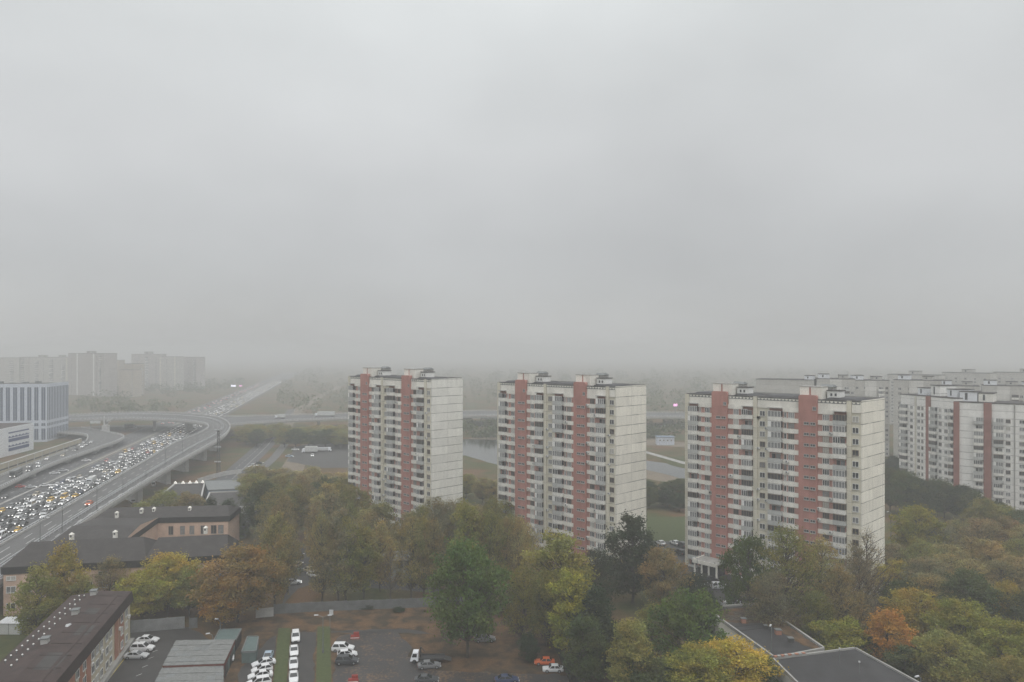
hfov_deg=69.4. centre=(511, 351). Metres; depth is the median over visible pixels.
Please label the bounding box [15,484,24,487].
car
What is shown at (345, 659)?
parked car
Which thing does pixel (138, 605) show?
tree
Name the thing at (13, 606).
window
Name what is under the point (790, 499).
window
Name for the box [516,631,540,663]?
bush
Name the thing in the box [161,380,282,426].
distant traffic
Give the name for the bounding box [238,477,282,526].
tree
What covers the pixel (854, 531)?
window
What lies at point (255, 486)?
tree
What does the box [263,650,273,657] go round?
parked car
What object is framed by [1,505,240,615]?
school building
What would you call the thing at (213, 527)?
window
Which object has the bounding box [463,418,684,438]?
riverside thicket
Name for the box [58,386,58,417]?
window
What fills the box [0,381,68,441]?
office building
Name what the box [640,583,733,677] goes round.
tree
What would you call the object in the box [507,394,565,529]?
windows
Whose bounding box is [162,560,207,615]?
tree
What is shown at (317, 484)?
tree
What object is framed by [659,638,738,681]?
tree
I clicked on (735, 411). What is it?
window
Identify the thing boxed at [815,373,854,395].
apartment building
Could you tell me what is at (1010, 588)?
tree
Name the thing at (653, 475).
river bank
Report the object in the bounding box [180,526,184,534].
window
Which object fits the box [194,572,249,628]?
tree
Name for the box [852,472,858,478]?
window
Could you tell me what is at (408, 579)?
tree
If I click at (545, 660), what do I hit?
parked car
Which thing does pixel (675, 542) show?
car
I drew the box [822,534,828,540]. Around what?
window
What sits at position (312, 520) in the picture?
tree
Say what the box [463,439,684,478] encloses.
river water
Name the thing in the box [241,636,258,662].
shed
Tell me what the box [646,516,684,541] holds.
lawn meadow
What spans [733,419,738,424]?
window
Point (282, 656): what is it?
grass strip
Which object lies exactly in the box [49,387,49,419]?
window
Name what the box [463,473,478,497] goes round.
tree
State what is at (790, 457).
window
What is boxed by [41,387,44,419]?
window
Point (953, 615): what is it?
tree
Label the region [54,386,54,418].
window
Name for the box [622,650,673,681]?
tree
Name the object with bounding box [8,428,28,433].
window
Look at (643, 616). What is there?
tree
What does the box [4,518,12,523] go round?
car
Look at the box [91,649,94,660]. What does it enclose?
window
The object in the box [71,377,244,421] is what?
distant woodland
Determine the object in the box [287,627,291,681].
kerb
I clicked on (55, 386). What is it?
window
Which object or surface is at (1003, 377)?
apartment building
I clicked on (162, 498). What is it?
tree
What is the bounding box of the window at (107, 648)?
[105,645,108,655]
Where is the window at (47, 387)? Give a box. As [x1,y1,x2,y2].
[47,387,47,419]
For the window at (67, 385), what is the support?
in the office building at (42, 407)
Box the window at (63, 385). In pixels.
[63,385,63,416]
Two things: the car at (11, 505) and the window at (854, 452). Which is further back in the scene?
the car at (11, 505)
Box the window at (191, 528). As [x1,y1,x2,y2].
[189,526,193,534]
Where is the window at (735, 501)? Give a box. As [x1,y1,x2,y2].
[733,499,738,504]
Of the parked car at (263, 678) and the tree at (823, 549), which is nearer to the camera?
the parked car at (263, 678)
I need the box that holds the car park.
[333,629,581,681]
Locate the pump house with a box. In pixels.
[656,436,674,444]
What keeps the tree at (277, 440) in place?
on the ground at (250, 373)
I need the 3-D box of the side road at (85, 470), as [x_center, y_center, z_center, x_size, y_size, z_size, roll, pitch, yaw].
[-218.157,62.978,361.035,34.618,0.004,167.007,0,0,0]
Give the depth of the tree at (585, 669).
136.65 m
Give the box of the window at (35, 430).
[34,429,37,439]
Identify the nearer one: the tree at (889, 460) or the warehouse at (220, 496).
the warehouse at (220, 496)
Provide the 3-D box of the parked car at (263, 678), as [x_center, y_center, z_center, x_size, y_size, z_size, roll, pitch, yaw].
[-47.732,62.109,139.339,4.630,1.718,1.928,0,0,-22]
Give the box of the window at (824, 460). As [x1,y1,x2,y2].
[822,458,828,464]
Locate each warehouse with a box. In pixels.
[204,479,241,497]
[205,491,256,513]
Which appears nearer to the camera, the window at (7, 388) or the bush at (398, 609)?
the bush at (398, 609)
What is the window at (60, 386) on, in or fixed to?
in the office building at (42, 407)
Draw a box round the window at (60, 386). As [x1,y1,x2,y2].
[60,386,60,416]
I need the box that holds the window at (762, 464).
[760,462,764,467]
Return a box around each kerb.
[272,628,277,681]
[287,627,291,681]
[315,626,317,681]
[330,626,332,681]
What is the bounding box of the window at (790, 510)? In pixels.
[788,507,793,513]
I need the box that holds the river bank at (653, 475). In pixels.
[646,470,684,483]
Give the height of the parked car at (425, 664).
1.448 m
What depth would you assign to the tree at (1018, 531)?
213.73 m
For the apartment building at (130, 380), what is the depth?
1026.27 m
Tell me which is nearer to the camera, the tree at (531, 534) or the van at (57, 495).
the tree at (531, 534)
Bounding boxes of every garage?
[155,666,223,681]
[163,639,234,678]
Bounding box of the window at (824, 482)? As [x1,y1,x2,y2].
[822,480,828,486]
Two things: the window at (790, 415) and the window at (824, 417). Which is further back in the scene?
the window at (790, 415)
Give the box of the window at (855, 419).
[852,416,858,422]
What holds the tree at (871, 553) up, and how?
on the ground at (250, 373)
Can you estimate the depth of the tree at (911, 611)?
154.52 m
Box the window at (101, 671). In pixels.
[100,667,103,678]
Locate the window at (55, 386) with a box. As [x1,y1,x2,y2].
[55,386,55,417]
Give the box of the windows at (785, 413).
[699,407,786,582]
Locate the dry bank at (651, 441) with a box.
[470,434,684,446]
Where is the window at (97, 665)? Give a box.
[95,658,99,669]
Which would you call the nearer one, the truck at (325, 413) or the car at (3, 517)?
the car at (3, 517)
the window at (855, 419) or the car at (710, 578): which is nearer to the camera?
the window at (855, 419)
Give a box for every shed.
[214,628,241,651]
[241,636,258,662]
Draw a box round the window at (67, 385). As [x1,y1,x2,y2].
[67,385,67,415]
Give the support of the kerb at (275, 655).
on the path at (306, 644)
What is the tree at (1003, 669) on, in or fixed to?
on the ground at (250, 373)
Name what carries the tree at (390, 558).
on the ground at (250, 373)
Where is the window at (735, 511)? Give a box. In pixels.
[733,509,738,514]
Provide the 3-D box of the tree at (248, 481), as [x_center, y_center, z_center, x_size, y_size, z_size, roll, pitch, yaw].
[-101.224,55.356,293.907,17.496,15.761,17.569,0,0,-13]
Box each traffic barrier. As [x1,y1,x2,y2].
[348,674,358,681]
[350,632,359,638]
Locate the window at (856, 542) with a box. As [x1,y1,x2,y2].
[852,539,858,545]
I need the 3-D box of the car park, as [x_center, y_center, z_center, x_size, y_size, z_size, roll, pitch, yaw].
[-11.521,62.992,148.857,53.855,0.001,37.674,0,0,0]
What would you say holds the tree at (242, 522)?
on the ground at (250, 373)
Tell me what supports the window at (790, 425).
in the apartment building at (809, 459)
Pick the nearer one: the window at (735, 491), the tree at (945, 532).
the window at (735, 491)
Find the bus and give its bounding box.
[9,467,22,477]
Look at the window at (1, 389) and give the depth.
509.46 m
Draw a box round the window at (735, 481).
[733,479,738,484]
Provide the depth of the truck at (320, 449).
464.00 m
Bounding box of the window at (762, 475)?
[759,472,764,477]
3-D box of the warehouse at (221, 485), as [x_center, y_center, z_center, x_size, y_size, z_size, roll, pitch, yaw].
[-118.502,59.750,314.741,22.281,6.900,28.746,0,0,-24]
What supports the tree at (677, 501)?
on the ground at (250, 373)
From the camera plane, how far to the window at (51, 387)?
522.18 m
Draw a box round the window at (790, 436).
[788,433,793,439]
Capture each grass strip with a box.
[273,628,290,681]
[316,626,330,681]
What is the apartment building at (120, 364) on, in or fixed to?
on the ground at (250, 373)
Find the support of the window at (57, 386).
in the office building at (42, 407)
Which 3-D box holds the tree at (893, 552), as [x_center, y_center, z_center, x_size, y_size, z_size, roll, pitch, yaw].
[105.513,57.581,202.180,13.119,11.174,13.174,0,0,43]
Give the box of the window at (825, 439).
[822,436,828,442]
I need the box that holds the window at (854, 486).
[852,483,858,489]
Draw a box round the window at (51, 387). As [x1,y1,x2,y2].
[51,387,51,418]
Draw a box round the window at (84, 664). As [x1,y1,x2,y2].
[83,660,86,671]
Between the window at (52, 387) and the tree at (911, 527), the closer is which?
the tree at (911, 527)
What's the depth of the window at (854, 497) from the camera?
184.56 m
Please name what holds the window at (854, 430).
in the apartment building at (809, 459)
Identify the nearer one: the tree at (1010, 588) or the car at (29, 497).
the tree at (1010, 588)
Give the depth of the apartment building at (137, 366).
1067.51 m
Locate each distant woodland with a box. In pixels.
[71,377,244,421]
[276,367,1019,413]
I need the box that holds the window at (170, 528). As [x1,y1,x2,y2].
[168,526,172,534]
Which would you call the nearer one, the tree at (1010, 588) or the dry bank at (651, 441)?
the tree at (1010, 588)
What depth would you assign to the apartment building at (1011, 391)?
408.82 m
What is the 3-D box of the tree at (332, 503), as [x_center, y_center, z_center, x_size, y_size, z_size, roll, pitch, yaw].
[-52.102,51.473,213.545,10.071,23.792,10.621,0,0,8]
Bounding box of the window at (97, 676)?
[95,673,99,681]
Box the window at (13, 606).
[5,603,15,610]
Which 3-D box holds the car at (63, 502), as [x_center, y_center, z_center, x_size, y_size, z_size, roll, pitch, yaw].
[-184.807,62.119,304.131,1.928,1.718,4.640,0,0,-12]
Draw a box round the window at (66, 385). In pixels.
[66,385,66,415]
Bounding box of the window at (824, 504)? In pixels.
[822,501,828,508]
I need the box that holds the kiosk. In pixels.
[0,616,27,634]
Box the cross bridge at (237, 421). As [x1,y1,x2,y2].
[224,410,684,426]
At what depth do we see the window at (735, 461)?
207.20 m
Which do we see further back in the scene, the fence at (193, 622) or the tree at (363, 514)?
the tree at (363, 514)
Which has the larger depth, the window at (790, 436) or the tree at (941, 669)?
the window at (790, 436)
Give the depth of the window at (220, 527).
233.16 m
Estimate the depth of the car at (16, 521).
268.86 m
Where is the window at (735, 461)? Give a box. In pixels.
[733,459,738,464]
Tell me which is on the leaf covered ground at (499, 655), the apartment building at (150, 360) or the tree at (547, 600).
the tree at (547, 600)
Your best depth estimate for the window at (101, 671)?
139.82 m
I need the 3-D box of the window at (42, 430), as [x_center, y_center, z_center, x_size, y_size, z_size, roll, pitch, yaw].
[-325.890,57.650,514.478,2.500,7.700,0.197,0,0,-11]
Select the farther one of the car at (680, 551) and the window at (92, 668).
the car at (680, 551)
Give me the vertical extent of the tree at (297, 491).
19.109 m
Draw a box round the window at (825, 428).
[822,425,828,431]
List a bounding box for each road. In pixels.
[0,372,289,497]
[0,372,299,542]
[0,493,24,540]
[8,457,125,502]
[68,425,178,428]
[204,409,294,497]
[261,443,287,467]
[281,457,304,473]
[283,546,443,603]
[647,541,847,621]
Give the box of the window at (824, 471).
[822,469,828,475]
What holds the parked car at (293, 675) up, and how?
on the path at (306, 644)
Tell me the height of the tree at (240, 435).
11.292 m
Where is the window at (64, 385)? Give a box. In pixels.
[64,385,64,415]
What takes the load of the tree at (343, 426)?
on the ground at (250, 373)
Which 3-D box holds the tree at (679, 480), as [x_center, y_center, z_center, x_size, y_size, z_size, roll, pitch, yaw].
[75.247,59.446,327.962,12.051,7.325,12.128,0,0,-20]
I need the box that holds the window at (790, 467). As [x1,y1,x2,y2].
[788,465,794,471]
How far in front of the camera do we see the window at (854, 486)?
184.56 m
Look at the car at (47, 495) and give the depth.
316.43 m
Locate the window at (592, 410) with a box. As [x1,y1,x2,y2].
[590,408,594,413]
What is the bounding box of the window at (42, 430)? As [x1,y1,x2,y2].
[41,429,44,439]
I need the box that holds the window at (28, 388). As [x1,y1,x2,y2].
[27,387,30,420]
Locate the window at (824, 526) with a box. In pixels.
[822,523,828,529]
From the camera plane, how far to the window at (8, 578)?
176.19 m
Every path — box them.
[237,628,437,681]
[646,451,684,463]
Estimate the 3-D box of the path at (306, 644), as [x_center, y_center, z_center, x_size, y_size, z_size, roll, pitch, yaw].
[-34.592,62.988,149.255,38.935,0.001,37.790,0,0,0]
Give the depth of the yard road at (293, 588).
198.95 m
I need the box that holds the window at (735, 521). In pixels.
[733,519,738,524]
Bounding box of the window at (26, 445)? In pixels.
[8,444,28,451]
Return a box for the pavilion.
[383,551,422,581]
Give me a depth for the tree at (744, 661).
130.77 m
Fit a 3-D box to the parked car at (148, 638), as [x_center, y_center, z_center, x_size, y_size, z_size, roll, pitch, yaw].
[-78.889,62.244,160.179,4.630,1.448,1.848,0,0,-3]
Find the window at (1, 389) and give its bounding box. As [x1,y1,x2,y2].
[0,388,2,420]
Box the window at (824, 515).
[822,512,828,518]
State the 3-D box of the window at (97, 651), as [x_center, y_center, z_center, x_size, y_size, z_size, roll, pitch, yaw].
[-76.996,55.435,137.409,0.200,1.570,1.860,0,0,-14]
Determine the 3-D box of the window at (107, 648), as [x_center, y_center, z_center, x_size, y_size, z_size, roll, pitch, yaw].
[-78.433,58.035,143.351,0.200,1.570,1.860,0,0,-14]
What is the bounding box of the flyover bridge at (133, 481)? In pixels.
[0,411,230,587]
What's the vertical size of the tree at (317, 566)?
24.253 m
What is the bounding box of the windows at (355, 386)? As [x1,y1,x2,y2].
[355,386,396,520]
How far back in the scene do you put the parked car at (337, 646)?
154.86 m
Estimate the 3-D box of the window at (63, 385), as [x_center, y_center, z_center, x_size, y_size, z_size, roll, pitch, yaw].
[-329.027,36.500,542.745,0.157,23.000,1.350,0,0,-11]
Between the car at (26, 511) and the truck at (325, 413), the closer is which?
the car at (26, 511)
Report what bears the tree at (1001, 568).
on the ground at (250, 373)
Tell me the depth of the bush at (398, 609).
178.46 m
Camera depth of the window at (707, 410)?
213.62 m
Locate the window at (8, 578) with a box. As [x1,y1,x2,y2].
[6,576,15,580]
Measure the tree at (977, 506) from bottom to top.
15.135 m
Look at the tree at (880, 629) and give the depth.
146.93 m
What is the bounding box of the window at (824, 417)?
[822,414,828,420]
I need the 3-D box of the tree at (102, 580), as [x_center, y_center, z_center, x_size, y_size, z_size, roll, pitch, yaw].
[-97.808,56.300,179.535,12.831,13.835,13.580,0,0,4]
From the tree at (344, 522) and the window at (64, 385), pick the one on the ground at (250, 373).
the tree at (344, 522)
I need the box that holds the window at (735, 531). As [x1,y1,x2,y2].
[733,529,738,534]
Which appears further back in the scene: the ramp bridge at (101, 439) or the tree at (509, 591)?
the ramp bridge at (101, 439)
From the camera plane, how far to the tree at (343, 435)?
480.42 m
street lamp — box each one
[54,504,68,532]
[314,614,331,652]
[769,624,771,652]
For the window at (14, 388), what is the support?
in the office building at (42, 407)
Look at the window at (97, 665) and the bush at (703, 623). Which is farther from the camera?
the bush at (703, 623)
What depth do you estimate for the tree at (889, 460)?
334.25 m
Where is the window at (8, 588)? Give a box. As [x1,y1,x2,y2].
[5,586,15,593]
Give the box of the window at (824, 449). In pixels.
[822,447,828,453]
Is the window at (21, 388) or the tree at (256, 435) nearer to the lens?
the tree at (256, 435)
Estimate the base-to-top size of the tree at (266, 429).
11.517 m
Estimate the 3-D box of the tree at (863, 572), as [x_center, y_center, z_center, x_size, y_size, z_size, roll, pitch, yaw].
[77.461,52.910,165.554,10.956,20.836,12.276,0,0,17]
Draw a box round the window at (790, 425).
[788,423,793,428]
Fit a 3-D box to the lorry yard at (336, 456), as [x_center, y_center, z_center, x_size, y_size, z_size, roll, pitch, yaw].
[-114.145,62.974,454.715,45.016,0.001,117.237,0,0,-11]
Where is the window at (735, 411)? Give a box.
[733,409,738,414]
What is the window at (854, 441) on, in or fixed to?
in the apartment building at (809, 459)
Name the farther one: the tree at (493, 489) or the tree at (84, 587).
the tree at (493, 489)
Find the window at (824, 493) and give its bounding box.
[822,491,828,497]
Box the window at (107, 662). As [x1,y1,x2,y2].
[105,659,108,670]
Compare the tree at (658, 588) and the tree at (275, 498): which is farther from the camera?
the tree at (275, 498)
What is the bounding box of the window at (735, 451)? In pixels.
[733,449,738,454]
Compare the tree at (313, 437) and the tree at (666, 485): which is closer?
the tree at (666, 485)
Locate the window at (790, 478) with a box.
[788,475,793,481]
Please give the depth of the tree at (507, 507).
241.23 m
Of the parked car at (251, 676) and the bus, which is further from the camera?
the bus
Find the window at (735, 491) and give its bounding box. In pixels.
[733,489,738,494]
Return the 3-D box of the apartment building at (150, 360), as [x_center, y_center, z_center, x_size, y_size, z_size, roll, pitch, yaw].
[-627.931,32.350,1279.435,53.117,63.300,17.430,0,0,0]
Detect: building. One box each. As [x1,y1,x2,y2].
[0,358,20,382]
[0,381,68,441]
[0,423,33,457]
[0,588,134,681]
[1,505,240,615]
[20,355,67,382]
[68,351,116,396]
[117,360,124,391]
[119,369,141,396]
[124,363,143,394]
[131,352,165,387]
[150,480,204,506]
[159,356,183,389]
[184,357,204,388]
[348,366,462,526]
[497,371,645,564]
[685,381,884,595]
[709,603,824,664]
[756,375,815,393]
[773,647,918,681]
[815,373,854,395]
[850,375,889,456]
[887,371,944,423]
[893,374,941,456]
[899,384,974,492]
[941,380,979,390]
[942,369,996,390]
[953,391,1023,510]
[981,379,1023,400]
[993,369,1023,384]
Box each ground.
[0,359,1023,681]
[213,607,620,681]
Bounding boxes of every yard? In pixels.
[108,627,208,681]
[287,443,347,467]
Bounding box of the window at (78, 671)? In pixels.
[76,668,79,680]
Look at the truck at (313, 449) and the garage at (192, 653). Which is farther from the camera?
the truck at (313, 449)
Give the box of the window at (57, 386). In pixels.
[57,386,57,417]
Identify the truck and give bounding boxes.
[86,475,96,482]
[124,424,136,428]
[275,414,285,418]
[302,446,317,452]
[315,411,334,416]
[318,447,331,451]
[410,647,451,663]
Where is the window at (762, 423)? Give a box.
[760,421,764,426]
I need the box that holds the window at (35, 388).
[34,387,37,419]
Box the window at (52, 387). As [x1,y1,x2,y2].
[52,387,52,418]
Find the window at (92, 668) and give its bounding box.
[91,663,94,674]
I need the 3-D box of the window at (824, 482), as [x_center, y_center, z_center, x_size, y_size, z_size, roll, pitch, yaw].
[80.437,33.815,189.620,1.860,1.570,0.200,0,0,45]
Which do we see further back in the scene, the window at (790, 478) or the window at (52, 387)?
the window at (52, 387)
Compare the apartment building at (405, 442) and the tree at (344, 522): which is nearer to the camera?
the tree at (344, 522)
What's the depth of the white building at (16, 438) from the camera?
455.61 m
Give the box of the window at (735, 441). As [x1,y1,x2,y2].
[733,439,738,444]
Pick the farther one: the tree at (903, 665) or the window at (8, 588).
the window at (8, 588)
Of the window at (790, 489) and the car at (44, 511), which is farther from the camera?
the car at (44, 511)
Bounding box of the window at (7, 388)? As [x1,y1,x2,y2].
[6,387,9,420]
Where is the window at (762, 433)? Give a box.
[759,431,764,436]
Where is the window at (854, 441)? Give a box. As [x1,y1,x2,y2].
[852,439,858,444]
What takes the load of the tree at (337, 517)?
on the ground at (250, 373)
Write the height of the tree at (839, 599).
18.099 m
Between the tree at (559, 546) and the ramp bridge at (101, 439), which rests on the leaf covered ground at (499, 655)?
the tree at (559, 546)
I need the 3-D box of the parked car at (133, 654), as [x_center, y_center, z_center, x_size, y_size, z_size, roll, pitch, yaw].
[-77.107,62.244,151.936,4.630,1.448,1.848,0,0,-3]
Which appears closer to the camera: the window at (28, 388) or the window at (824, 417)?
the window at (824, 417)
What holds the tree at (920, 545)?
on the ground at (250, 373)
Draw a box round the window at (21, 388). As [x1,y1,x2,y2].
[20,387,23,420]
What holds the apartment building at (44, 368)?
on the ground at (250, 373)
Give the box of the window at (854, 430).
[852,427,858,433]
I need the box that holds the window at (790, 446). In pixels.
[788,444,793,449]
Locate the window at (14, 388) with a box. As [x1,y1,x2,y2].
[13,387,16,420]
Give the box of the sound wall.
[0,438,81,474]
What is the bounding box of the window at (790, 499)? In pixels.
[788,497,793,502]
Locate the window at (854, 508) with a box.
[852,506,858,512]
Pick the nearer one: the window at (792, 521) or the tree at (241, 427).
the window at (792, 521)
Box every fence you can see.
[130,616,184,632]
[189,617,197,628]
[198,469,240,481]
[256,607,273,617]
[273,596,511,613]
[527,609,569,681]
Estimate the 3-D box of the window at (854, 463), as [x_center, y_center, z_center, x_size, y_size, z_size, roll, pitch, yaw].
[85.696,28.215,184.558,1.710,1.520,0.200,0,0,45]
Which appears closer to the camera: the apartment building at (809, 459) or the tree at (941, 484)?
the apartment building at (809, 459)
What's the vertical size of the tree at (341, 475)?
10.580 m
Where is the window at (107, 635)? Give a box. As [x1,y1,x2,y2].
[105,632,108,642]
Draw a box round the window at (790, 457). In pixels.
[788,454,793,460]
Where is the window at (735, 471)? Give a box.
[733,469,738,474]
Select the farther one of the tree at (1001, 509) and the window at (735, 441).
the tree at (1001, 509)
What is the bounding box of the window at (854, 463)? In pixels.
[852,461,858,467]
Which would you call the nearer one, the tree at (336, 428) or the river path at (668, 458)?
the river path at (668, 458)
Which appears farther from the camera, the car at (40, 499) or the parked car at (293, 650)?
the car at (40, 499)
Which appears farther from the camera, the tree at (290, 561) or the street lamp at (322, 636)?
the tree at (290, 561)
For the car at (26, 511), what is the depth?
286.49 m
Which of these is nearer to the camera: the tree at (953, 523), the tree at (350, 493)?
the tree at (953, 523)
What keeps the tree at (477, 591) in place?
on the leaf covered ground at (499, 655)
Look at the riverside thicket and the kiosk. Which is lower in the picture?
the kiosk
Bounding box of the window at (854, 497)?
[852,495,858,501]
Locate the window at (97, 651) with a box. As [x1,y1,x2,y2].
[95,644,99,655]
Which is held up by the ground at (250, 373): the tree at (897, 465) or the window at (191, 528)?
the tree at (897, 465)
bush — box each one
[392,606,406,612]
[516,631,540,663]
[679,571,714,604]
[691,596,729,634]
[845,627,880,658]
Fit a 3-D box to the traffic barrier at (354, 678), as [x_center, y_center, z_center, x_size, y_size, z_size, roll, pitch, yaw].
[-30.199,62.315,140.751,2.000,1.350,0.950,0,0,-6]
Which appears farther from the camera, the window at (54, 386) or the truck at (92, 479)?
the window at (54, 386)
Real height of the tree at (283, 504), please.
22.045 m
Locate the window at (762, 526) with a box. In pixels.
[759,523,764,529]
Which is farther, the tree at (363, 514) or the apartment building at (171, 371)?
the apartment building at (171, 371)
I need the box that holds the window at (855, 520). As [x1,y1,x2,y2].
[852,517,858,523]
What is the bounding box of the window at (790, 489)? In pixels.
[788,486,793,492]
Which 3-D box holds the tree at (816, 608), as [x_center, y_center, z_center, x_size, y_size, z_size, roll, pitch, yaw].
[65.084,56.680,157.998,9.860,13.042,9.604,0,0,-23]
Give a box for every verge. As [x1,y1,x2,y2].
[0,374,285,504]
[284,385,343,425]
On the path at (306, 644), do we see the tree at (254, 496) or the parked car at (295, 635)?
the parked car at (295, 635)
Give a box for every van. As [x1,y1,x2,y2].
[0,530,6,538]
[26,500,35,506]
[53,492,60,498]
[60,492,68,498]
[66,485,72,491]
[69,476,76,481]
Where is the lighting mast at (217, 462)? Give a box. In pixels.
[214,429,221,472]
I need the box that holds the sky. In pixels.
[0,0,1023,358]
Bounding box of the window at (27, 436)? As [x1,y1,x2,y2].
[8,435,28,441]
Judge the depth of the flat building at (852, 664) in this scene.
133.46 m
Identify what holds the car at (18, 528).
on the side road at (8, 510)
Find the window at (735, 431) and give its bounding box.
[733,429,738,434]
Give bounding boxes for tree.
[2,561,66,634]
[39,536,93,616]
[68,573,97,595]
[88,554,130,592]
[112,565,174,619]
[131,487,189,506]
[132,548,204,613]
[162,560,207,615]
[168,490,213,505]
[183,540,295,622]
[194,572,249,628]
[204,495,217,505]
[219,498,240,512]
[229,429,255,444]
[233,424,252,432]
[233,464,276,481]
[235,472,270,496]
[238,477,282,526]
[239,513,250,538]
[241,482,284,502]
[245,423,264,430]
[245,428,266,446]
[251,426,273,438]
[251,505,289,555]
[253,486,297,539]
[254,468,282,487]
[255,507,295,603]
[265,422,291,437]
[266,468,297,486]
[266,494,302,548]
[268,472,292,497]
[273,427,291,446]
[279,520,304,591]
[281,427,309,446]
[284,482,314,536]
[285,473,317,505]
[286,470,313,482]
[293,428,318,445]
[300,466,323,487]
[303,501,322,557]
[303,507,342,601]
[304,430,323,445]
[307,480,341,527]
[309,429,338,446]
[309,474,341,506]
[312,425,324,429]
[312,504,361,600]
[313,472,339,489]
[315,489,344,552]
[317,480,345,516]
[318,424,335,437]
[325,427,345,441]
[325,472,347,479]
[327,429,347,447]
[327,511,367,600]
[336,476,347,506]
[336,482,376,521]
[337,424,347,429]
[342,498,359,554]
[347,521,385,598]
[352,507,372,546]
[362,498,401,554]
[366,516,397,591]
[378,546,404,598]
[387,512,430,597]
[390,511,424,550]
[406,503,431,548]
[408,512,437,597]
[414,510,452,591]
[419,532,514,657]
[421,500,453,555]
[422,496,454,516]
[434,497,460,556]
[435,509,459,583]
[444,498,486,585]
[458,513,497,570]
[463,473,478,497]
[470,477,492,502]
[472,502,495,534]
[473,506,511,575]
[480,493,510,554]
[483,478,496,501]
[492,511,518,580]
[493,498,515,532]
[493,569,522,609]
[498,512,522,563]
[498,562,540,644]
[505,514,534,579]
[516,520,541,582]
[516,525,599,635]
[520,565,568,646]
[542,565,606,653]
[556,610,612,681]
[561,582,626,676]
[580,545,623,602]
[601,509,657,603]
[602,614,661,681]
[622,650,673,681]
[630,599,677,656]
[635,544,698,603]
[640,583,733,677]
[646,479,659,488]
[646,486,660,507]
[651,487,671,505]
[655,489,677,507]
[656,480,681,491]
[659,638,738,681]
[669,478,684,493]
[669,492,684,510]
[698,633,789,681]
[714,529,777,606]
[738,569,802,627]
[747,518,825,620]
[752,656,781,681]
[793,587,839,639]
[795,532,845,619]
[806,614,875,654]
[811,560,873,632]
[838,541,881,625]
[842,525,898,620]
[858,605,918,663]
[871,557,912,591]
[877,576,929,614]
[877,582,946,649]
[880,643,924,681]
[885,454,898,476]
[885,465,908,511]
[885,469,929,508]
[885,542,913,574]
[888,501,952,553]
[894,460,898,470]
[896,553,955,600]
[897,537,945,572]
[898,625,988,681]
[899,571,956,623]
[901,478,947,513]
[912,541,976,569]
[914,596,1006,662]
[920,551,974,595]
[923,476,955,517]
[925,518,956,545]
[932,480,959,517]
[937,564,1006,620]
[940,482,981,520]
[941,516,974,546]
[942,557,1008,601]
[952,489,993,519]
[952,533,994,567]
[953,513,1011,559]
[957,613,1023,679]
[958,495,999,530]
[962,537,1017,576]
[968,503,1019,534]
[975,557,1023,602]
[977,653,1023,681]
[979,515,1022,554]
[984,554,1023,595]
[988,577,1023,625]
[990,587,1023,633]
[991,500,1015,510]
[998,507,1023,534]
[999,533,1023,576]
[1001,522,1023,551]
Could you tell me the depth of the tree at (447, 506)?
214.26 m
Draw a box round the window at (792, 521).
[788,518,794,524]
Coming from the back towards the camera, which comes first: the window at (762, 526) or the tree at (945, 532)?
the tree at (945, 532)
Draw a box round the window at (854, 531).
[852,528,858,534]
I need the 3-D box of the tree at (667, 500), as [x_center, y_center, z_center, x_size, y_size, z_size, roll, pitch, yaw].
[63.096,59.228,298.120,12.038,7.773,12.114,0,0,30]
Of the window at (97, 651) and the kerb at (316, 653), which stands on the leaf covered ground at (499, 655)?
the kerb at (316, 653)
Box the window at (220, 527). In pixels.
[218,525,223,533]
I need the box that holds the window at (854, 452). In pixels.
[852,450,858,456]
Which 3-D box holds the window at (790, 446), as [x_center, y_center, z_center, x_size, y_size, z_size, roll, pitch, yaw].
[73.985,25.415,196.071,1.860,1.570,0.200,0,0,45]
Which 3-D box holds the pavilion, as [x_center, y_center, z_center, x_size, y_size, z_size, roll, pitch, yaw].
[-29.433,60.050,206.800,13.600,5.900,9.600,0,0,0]
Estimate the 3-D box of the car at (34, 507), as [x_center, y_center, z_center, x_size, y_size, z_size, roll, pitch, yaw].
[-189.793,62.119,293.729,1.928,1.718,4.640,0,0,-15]
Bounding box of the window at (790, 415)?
[788,412,794,418]
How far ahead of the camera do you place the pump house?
496.31 m
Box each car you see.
[0,515,7,520]
[2,523,11,529]
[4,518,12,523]
[6,502,15,508]
[8,510,17,516]
[11,518,20,524]
[14,512,23,517]
[14,526,21,531]
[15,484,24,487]
[16,498,24,503]
[18,506,26,511]
[18,521,28,525]
[20,515,29,519]
[23,509,30,513]
[24,485,36,488]
[24,494,32,499]
[30,505,37,509]
[30,511,38,515]
[32,491,39,495]
[36,497,43,502]
[39,509,48,514]
[44,493,50,498]
[44,502,52,507]
[46,496,54,501]
[58,499,66,504]
[85,500,93,505]
[123,650,149,659]
[129,641,154,651]
[135,634,159,643]
[247,668,272,679]
[247,674,271,681]
[251,656,275,667]
[251,662,272,672]
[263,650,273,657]
[288,670,298,681]
[289,578,301,584]
[289,644,298,655]
[289,657,297,669]
[291,629,299,642]
[331,641,354,651]
[335,654,358,665]
[337,648,357,656]
[414,673,438,681]
[417,659,440,669]
[474,633,495,642]
[494,673,518,681]
[534,656,554,665]
[542,663,563,672]
[656,540,665,545]
[669,540,678,545]
[674,548,684,555]
[677,541,684,547]
[702,575,718,583]
[710,581,725,589]
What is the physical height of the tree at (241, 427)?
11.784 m
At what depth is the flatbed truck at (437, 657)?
149.75 m
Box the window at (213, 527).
[211,525,216,533]
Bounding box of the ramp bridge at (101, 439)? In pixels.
[0,426,124,489]
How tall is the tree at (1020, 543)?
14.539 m
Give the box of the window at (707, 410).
[704,407,709,412]

